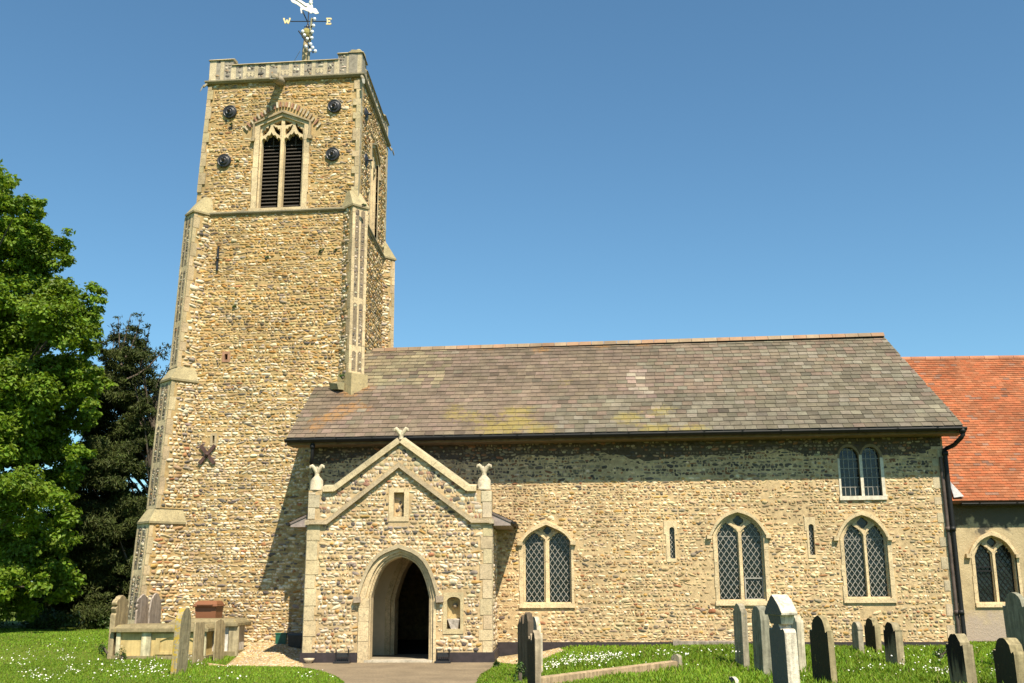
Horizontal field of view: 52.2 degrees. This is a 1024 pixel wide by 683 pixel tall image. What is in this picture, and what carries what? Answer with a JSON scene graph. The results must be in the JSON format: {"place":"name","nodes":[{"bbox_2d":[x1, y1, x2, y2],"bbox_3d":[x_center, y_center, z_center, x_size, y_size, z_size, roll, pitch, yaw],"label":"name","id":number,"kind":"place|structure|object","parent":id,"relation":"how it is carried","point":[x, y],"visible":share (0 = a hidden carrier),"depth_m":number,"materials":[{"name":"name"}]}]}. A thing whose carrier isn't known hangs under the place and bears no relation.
{"place":"outdoors","nodes":[
{"label":"outdoors","id":0,"kind":"place"},
{"bbox_2d":[208,642,561,666],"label":"gravel","id":1,"kind":"structure","parent":0,"point":[264,653],"depth_m":24.65,"materials":[{"name":"beige gravel"}]},
{"bbox_2d":[275,632,287,643],"bbox_3d":[-5.903,7.588,26.728,0.290,0.275,0.230,1,-13,-3],"label":"plastic crate","id":2,"kind":"object","parent":1,"relation":"on","point":[280,638],"visible":1,"depth_m":26.63,"materials":[{"name":"green plastic"}]},
{"bbox_2d":[287,633,301,647],"bbox_3d":[-5.458,7.549,26.410,0.380,0.350,0.360,-1,-13,2],"label":"plastic tub","id":3,"kind":"object","parent":1,"relation":"on","point":[294,640],"visible":0.75,"depth_m":26.27,"materials":[{"name":"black plastic"}]},
{"bbox_2d":[291,662,494,682],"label":"path","id":4,"kind":"structure","parent":0,"point":[433,672],"depth_m":20.56,"materials":[{"name":"concrete"}]},
{"bbox_2d":[303,658,314,662],"bbox_3d":[-4.471,7.026,23.014,0.250,0.105,0.246,-1,-13,2],"label":"stone bowl","id":5,"kind":"object","parent":4,"relation":"on","point":[308,660],"visible":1,"depth_m":22.95,"materials":[{"name":"beige stone"}]},
{"bbox_2d":[333,649,350,662],"bbox_3d":[-3.731,6.906,22.975,0.356,0.303,0.260,-1,-13,2],"label":"boot scraper","id":6,"kind":"object","parent":4,"relation":"on","point":[342,655],"visible":1,"depth_m":22.97,"materials":[{"name":"black metal"}]},
{"bbox_2d":[434,648,450,662],"bbox_3d":[-1.512,6.875,22.892,0.353,0.303,0.260,-1,-13,2],"label":"boot scraper","id":7,"kind":"object","parent":4,"relation":"on","point":[446,656],"visible":1,"depth_m":22.89,"materials":[{"name":"black metal"}]},
{"bbox_2d":[0,606,1003,682],"bbox_3d":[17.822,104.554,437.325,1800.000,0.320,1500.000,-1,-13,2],"label":"ground","id":8,"kind":"structure","parent":0,"point":[16,626],"depth_m":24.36,"materials":[{"name":"green plant"}]},
{"bbox_2d":[0,614,16,628],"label":"ivy clump","id":9,"kind":"object","parent":8,"relation":"on","point":[5,622],"visible":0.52,"depth_m":36.43,"materials":[{"name":"green plant"}]},
{"bbox_2d":[10,506,72,624],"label":"laurel bush","id":10,"kind":"object","parent":8,"relation":"on","point":[57,558],"visible":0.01,"depth_m":43.18,"materials":[{"name":"green plant"}]},
{"bbox_2d":[18,606,80,629],"bbox_3d":[-16.640,10.126,37.557,2.430,1.226,1.132,-1,-13,2],"label":"ivy clump","id":11,"kind":"object","parent":8,"relation":"on","point":[51,618],"visible":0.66,"depth_m":37.48,"materials":[{"name":"green plant"}]},
{"bbox_2d":[0,158,118,623],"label":"broadleaf tree","id":12,"kind":"object","parent":8,"relation":"on","point":[41,312],"visible":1,"depth_m":36.03,"materials":[{"name":"green plant"}]},
{"bbox_2d":[83,615,109,628],"bbox_3d":[-14.969,10.411,38.535,2.025,0.945,1.382,3,-14,-14],"label":"ivy clump","id":13,"kind":"object","parent":8,"relation":"on","point":[102,623],"visible":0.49,"depth_m":38.22,"materials":[{"name":"green plant"}]},
{"bbox_2d":[32,312,171,629],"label":"yew tree","id":14,"kind":"object","parent":8,"relation":"on","point":[111,504],"visible":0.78,"depth_m":40.34,"materials":[{"name":"green plant"}]},
{"bbox_2d":[98,641,107,655],"bbox_3d":[-9.135,6.864,23.354,0.247,0.326,0.173,-1,-13,2],"label":"weed","id":15,"kind":"object","parent":8,"relation":"on","point":[103,648],"visible":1,"depth_m":23.33,"materials":[{"name":"green plant"}]},
{"bbox_2d":[107,595,128,658],"bbox_3d":[-9.356,6.920,24.826,0.121,1.738,0.861,0,-13,0],"label":"headstone","id":16,"kind":"object","parent":8,"relation":"on","point":[119,611],"visible":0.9,"depth_m":24.60,"materials":[{"name":"beige stone"}]},
{"bbox_2d":[115,647,126,658],"bbox_3d":[-9.018,7.234,24.131,0.282,0.340,0.180,-1,-13,2],"label":"weed","id":17,"kind":"object","parent":8,"relation":"on","point":[122,655],"visible":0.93,"depth_m":24.10,"materials":[{"name":"green plant"}]},
{"bbox_2d":[134,594,148,623],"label":"headstone","id":18,"kind":"object","parent":8,"relation":"on","point":[141,611],"visible":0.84,"depth_m":25.70,"materials":[{"name":"grey stone"}]},
{"bbox_2d":[148,593,160,622],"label":"headstone","id":19,"kind":"object","parent":8,"relation":"on","point":[154,613],"visible":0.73,"depth_m":25.75,"materials":[{"name":"grey stone"}]},
{"bbox_2d":[111,623,214,659],"bbox_3d":[-8.174,7.175,24.797,2.299,0.920,1.200,-1,-13,2],"label":"chest tomb","id":20,"kind":"object","parent":8,"relation":"on","point":[143,640],"visible":0.62,"depth_m":24.34,"materials":[{"name":"beige stone"}]},
{"bbox_2d":[170,607,190,673],"bbox_3d":[-6.429,5.958,20.301,0.162,1.549,0.616,-1,-13,2],"label":"headstone","id":21,"kind":"object","parent":8,"relation":"on","point":[181,642],"visible":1,"depth_m":20.19,"materials":[{"name":"beige stone"}]},
{"bbox_2d":[192,622,204,663],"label":"headstone","id":22,"kind":"object","parent":8,"relation":"on","point":[198,642],"visible":0.65,"depth_m":23.13,"materials":[{"name":"beige stone"}]},
{"bbox_2d":[193,601,224,617],"bbox_3d":[-7.695,7.139,26.474,0.620,1.119,0.740,-1,-13,2],"label":"chest tomb","id":23,"kind":"object","parent":8,"relation":"on","point":[208,609],"visible":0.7,"depth_m":26.30,"materials":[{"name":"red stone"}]},
{"bbox_2d":[167,618,251,656],"bbox_3d":[-7.359,7.238,25.430,1.734,0.960,1.200,-1,-13,2],"label":"chest tomb","id":24,"kind":"object","parent":8,"relation":"on","point":[234,636],"visible":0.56,"depth_m":24.96,"materials":[{"name":"beige stone"}]},
{"bbox_2d":[213,619,225,660],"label":"headstone","id":25,"kind":"object","parent":8,"relation":"on","point":[219,640],"visible":0.67,"depth_m":24.20,"materials":[{"name":"beige stone"}]},
{"bbox_2d":[493,659,499,666],"bbox_3d":[-0.324,6.703,21.716,0.154,0.196,0.137,-12,-18,41],"label":"weed","id":26,"kind":"object","parent":8,"relation":"on","point":[496,663],"visible":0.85,"depth_m":21.70,"materials":[{"name":"green plant"}]},
{"bbox_2d":[1,638,992,681],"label":"daisies","id":27,"kind":"object","parent":8,"relation":"on","point":[595,659],"visible":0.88,"depth_m":20.36,"materials":[{"name":"white plant"}]},
{"bbox_2d":[513,660,525,681],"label":"weed","id":28,"kind":"object","parent":8,"relation":"on","point":[519,673],"visible":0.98,"depth_m":18.27,"materials":[{"name":"green plant"}]},
{"bbox_2d":[518,612,533,679],"bbox_3d":[0.248,5.667,18.979,0.108,1.468,0.723,3,-14,-14],"label":"headstone","id":29,"kind":"object","parent":8,"relation":"on","point":[525,627],"visible":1,"depth_m":18.91,"materials":[{"name":"grey stone"}]},
{"bbox_2d":[527,630,540,682],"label":"headstone","id":30,"kind":"object","parent":8,"relation":"on","point":[534,657],"visible":1,"depth_m":16.55,"materials":[{"name":"grey stone"}]},
{"bbox_2d":[533,616,542,671],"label":"headstone","id":31,"kind":"object","parent":8,"relation":"on","point":[536,623],"visible":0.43,"depth_m":20.36,"materials":[{"name":"grey stone"}]},
{"bbox_2d":[128,49,1023,662],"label":"church","id":32,"kind":"structure","parent":8,"relation":"on","point":[384,501],"depth_m":26.29,"materials":[{"name":"stone"}]},
{"bbox_2d":[210,433,216,445],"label":"slot window","id":33,"kind":"structure","parent":32,"relation":"in","point":[213,436],"depth_m":28.70,"materials":[{"name":"stone"}]},
{"bbox_2d":[222,351,229,361],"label":"slot window","id":34,"kind":"structure","parent":32,"relation":"in","point":[225,355],"depth_m":29.20,"materials":[{"name":"stone"}]},
{"bbox_2d":[248,110,312,210],"bbox_3d":[-6.719,-5.205,30.617,1.832,3.160,0.681,-1,-13,2],"label":"belfry window","id":35,"kind":"structure","parent":32,"relation":"in","point":[296,144],"depth_m":30.67,"materials":[{"name":"stone"}]},
{"bbox_2d":[283,0,331,60],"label":"weather vane","id":36,"kind":"object","parent":32,"relation":"on","point":[308,7],"visible":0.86,"depth_m":33.98,"materials":[{"name":"white metal"}]},
{"bbox_2d":[298,17,316,59],"bbox_3d":[-6.546,-8.931,33.372,0.638,3.127,0.167,-1,-13,2],"label":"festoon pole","id":37,"kind":"object","parent":32,"relation":"on","point":[310,47],"visible":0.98,"depth_m":33.52,"materials":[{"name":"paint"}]},
{"bbox_2d":[368,143,381,248],"bbox_3d":[-4.526,-4.705,32.678,0.596,3.210,1.795,-1,-13,2],"label":"belfry window","id":38,"kind":"structure","parent":32,"relation":"in","point":[375,165],"depth_m":33.14,"materials":[{"name":"stone"}]},
{"bbox_2d":[353,544,443,662],"bbox_3d":[-2.534,5.913,23.559,2.041,2.631,0.584,-1,-13,2],"label":"doorway","id":39,"kind":"structure","parent":32,"relation":"in","point":[370,578],"depth_m":23.47,"materials":[{"name":"stone"}]},
{"bbox_2d":[384,557,455,654],"bbox_3d":[-2.214,6.349,25.717,1.751,2.670,0.625,-1,-13,2],"label":"inner doorway","id":40,"kind":"structure","parent":32,"relation":"in","point":[393,592],"depth_m":25.59,"materials":[{"name":"stone"}]},
{"bbox_2d":[517,520,575,607],"bbox_3d":[0.857,5.407,25.456,1.431,2.090,0.348,-2,-13,5],"label":"nave window","id":41,"kind":"structure","parent":32,"relation":"in","point":[546,580],"depth_m":25.48,"materials":[{"name":"stone"}]},
{"bbox_2d":[663,521,676,561],"bbox_3d":[3.837,4.836,25.282,0.312,0.971,0.156,-2,-13,5],"label":"slit window","id":42,"kind":"structure","parent":32,"relation":"in","point":[670,527],"depth_m":25.27,"materials":[{"name":"stone"}]},
{"bbox_2d":[706,509,770,605],"bbox_3d":[5.445,5.154,25.048,1.528,2.269,0.348,-2,-13,5],"label":"nave window","id":43,"kind":"structure","parent":32,"relation":"in","point":[740,542],"depth_m":25.08,"materials":[{"name":"stone"}]},
{"bbox_2d":[804,517,815,557],"bbox_3d":[7.129,4.685,24.982,0.254,0.960,0.156,-2,-13,5],"label":"slit window","id":44,"kind":"structure","parent":32,"relation":"in","point":[809,522],"depth_m":24.97,"materials":[{"name":"stone"}]},
{"bbox_2d":[837,444,887,499],"bbox_3d":[8.403,3.146,25.201,1.100,1.348,0.200,-2,-13,5],"label":"clerestory window","id":45,"kind":"structure","parent":32,"relation":"in","point":[861,477],"depth_m":25.23,"materials":[{"name":"white paint"}]},
{"bbox_2d":[833,510,896,602],"bbox_3d":[8.324,5.087,24.770,1.359,2.144,0.347,-2,-13,5],"label":"nave window","id":46,"kind":"structure","parent":32,"relation":"in","point":[867,569],"depth_m":24.78,"materials":[{"name":"stone"}]},
{"bbox_2d":[965,531,1022,606],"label":"chancel window","id":47,"kind":"structure","parent":32,"relation":"in","point":[995,561],"depth_m":25.56,"materials":[{"name":"stone"}]},
{"bbox_2d":[541,654,681,682],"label":"grave kerb","id":48,"kind":"structure","parent":8,"relation":"on","point":[580,675],"depth_m":18.63,"materials":[{"name":"stone"}]},
{"bbox_2d":[673,641,734,645],"bbox_3d":[4.597,7.013,24.265,1.712,0.127,0.306,-2,-13,5],"label":"ledger stone","id":49,"kind":"object","parent":8,"relation":"on","point":[698,642],"visible":0.43,"depth_m":24.14,"materials":[{"name":"grey stone"}]},
{"bbox_2d":[728,677,738,682],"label":"headstone","id":50,"kind":"object","parent":8,"relation":"on","point":[735,679],"visible":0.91,"depth_m":16.70,"materials":[{"name":"white stone"}]},
{"bbox_2d":[733,603,749,669],"bbox_3d":[4.524,5.840,20.640,0.119,1.298,0.424,2,-14,-11],"label":"headstone","id":51,"kind":"object","parent":8,"relation":"on","point":[741,642],"visible":0.86,"depth_m":20.54,"materials":[{"name":"grey stone"}]},
{"bbox_2d":[751,606,771,675],"bbox_3d":[4.551,5.503,19.057,0.172,1.330,0.415,2,-14,-11],"label":"headstone","id":52,"kind":"object","parent":8,"relation":"on","point":[761,640],"visible":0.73,"depth_m":18.94,"materials":[{"name":"grey stone"}]},
{"bbox_2d":[765,594,799,682],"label":"headstone","id":53,"kind":"object","parent":8,"relation":"on","point":[780,611],"visible":1,"depth_m":15.39,"materials":[{"name":"white stone"}]},
{"bbox_2d":[790,615,805,671],"bbox_3d":[5.531,5.975,20.204,0.141,1.321,0.300,2,-14,-11],"label":"headstone","id":54,"kind":"object","parent":8,"relation":"on","point":[797,625],"visible":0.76,"depth_m":20.11,"materials":[{"name":"grey stone"}]},
{"bbox_2d":[809,615,837,682],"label":"headstone","id":55,"kind":"object","parent":8,"relation":"on","point":[823,658],"visible":1,"depth_m":16.79,"materials":[{"name":"grey stone"}]},
{"bbox_2d":[851,622,864,652],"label":"headstone","id":56,"kind":"object","parent":8,"relation":"on","point":[857,635],"visible":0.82,"depth_m":22.07,"materials":[{"name":"grey stone"}]},
{"bbox_2d":[864,618,881,652],"bbox_3d":[7.723,6.434,22.342,0.129,1.016,0.443,2,-14,-11],"label":"headstone","id":57,"kind":"object","parent":8,"relation":"on","point":[872,632],"visible":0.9,"depth_m":22.29,"materials":[{"name":"grey stone"}]},
{"bbox_2d":[883,622,904,664],"bbox_3d":[7.426,5.964,20.313,0.150,0.997,0.462,2,-13,-10],"label":"headstone","id":58,"kind":"object","parent":8,"relation":"on","point":[893,640],"visible":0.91,"depth_m":20.24,"materials":[{"name":"grey stone"}]},
{"bbox_2d":[932,648,946,658],"bbox_3d":[8.368,6.075,20.415,0.341,0.233,0.185,-1,-13,2],"label":"weed","id":59,"kind":"object","parent":8,"relation":"on","point":[941,654],"visible":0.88,"depth_m":20.38,"materials":[{"name":"green plant"}]},
{"bbox_2d":[946,634,976,682],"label":"headstone","id":60,"kind":"object","parent":8,"relation":"on","point":[960,658],"visible":1,"depth_m":16.38,"materials":[{"name":"grey stone"}]},
{"bbox_2d":[993,638,1023,682],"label":"headstone","id":61,"kind":"object","parent":8,"relation":"on","point":[1008,654],"visible":0.99,"depth_m":15.89,"materials":[{"name":"grey stone"}]},
{"bbox_2d":[1002,592,1023,650],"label":"headstone","id":62,"kind":"object","parent":8,"relation":"on","point":[1013,610],"visible":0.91,"depth_m":19.70,"materials":[{"name":"grey stone"}]},
{"bbox_2d":[0,0,1023,581],"label":"sky","id":63,"kind":"structure","parent":0,"point":[558,170],"materials":[{"name":"blue"}]}
]}

